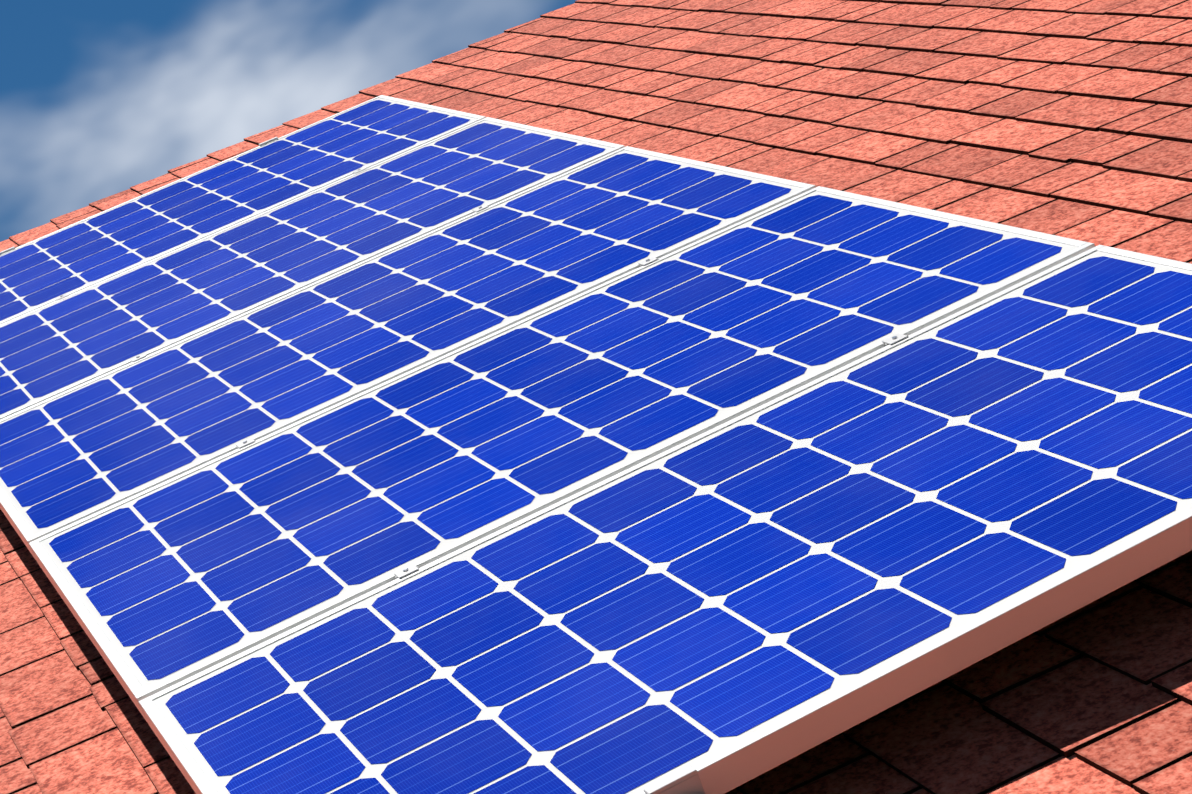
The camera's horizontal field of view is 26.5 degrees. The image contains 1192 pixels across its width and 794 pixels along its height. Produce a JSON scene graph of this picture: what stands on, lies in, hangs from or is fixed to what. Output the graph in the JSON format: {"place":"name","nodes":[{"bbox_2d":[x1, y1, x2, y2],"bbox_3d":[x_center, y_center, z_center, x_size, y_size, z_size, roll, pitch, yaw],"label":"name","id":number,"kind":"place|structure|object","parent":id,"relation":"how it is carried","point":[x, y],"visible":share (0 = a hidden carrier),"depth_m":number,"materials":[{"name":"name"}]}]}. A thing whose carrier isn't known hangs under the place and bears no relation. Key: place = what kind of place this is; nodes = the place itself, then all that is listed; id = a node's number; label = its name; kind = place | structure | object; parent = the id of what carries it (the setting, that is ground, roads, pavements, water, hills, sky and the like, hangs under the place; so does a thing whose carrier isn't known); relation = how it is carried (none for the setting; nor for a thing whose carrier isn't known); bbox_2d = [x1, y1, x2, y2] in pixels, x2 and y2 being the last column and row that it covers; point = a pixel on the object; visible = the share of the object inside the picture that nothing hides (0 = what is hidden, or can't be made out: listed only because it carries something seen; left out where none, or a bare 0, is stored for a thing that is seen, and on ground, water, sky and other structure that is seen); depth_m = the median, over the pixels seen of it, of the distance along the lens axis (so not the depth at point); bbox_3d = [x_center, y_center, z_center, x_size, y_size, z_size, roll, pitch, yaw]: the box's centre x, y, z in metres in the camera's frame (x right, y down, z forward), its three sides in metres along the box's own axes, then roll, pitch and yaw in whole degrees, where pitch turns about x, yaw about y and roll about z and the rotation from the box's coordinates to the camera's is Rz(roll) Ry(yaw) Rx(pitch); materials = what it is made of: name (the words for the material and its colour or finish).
{"place":"outdoors","nodes":[
{"label":"outdoors","id":0,"kind":"place"},
{"bbox_2d":[0,0,576,241],"label":"sky","id":1,"kind":"structure","parent":0,"point":[100,99],"materials":[{"name":"blue"}]},
{"bbox_2d":[0,0,1191,793],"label":"roof shingles","id":2,"kind":"object","parent":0,"point":[1068,118],"visible":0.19,"depth_m":5.21,"materials":[{"name":"red tile"}]},
{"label":"house walls","id":3,"kind":"object","parent":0,"visible":0},
{"bbox_2d":[35,94,1179,793],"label":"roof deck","id":4,"kind":"structure","parent":3,"relation":"on","point":[927,692],"depth_m":2.98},
{"bbox_2d":[0,137,907,793],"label":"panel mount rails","id":5,"kind":"object","parent":4,"relation":"on","point":[686,781],"visible":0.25,"depth_m":2.78,"materials":[{"name":"silver metal"}]},
{"bbox_2d":[0,95,485,323],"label":"solar panel","id":6,"kind":"object","parent":5,"relation":"attached to","point":[123,237],"visible":0.9,"depth_m":7.03,"materials":[{"name":"glass"},{"name":"silicon"},{"name":"aluminium"}]},
{"bbox_2d":[0,117,624,419],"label":"solar panel","id":7,"kind":"object","parent":5,"relation":"attached to","point":[71,341],"visible":0.9,"depth_m":6.07,"materials":[{"name":"glass"},{"name":"silicon"},{"name":"aluminium"}]},
{"bbox_2d":[0,146,815,559],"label":"solar panel","id":8,"kind":"object","parent":5,"relation":"attached to","point":[130,430],"visible":0.96,"depth_m":5.12,"materials":[{"name":"glass"},{"name":"silicon"},{"name":"aluminium"}]},
{"bbox_2d":[29,186,1094,721],"bbox_3d":[-0.101,0.025,4.269,1.650,0.042,0.995,-25,18,-16],"label":"solar panel","id":9,"kind":"object","parent":5,"relation":"attached to","point":[207,566],"visible":0.94,"depth_m":4.18,"materials":[{"name":"glass"},{"name":"silicon"},{"name":"aluminium"}]},
{"bbox_2d":[139,245,1191,793],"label":"solar panel","id":10,"kind":"object","parent":5,"relation":"attached to","point":[741,599],"visible":1,"depth_m":3.28,"materials":[{"name":"glass"},{"name":"silicon"},{"name":"aluminium"}]}
]}

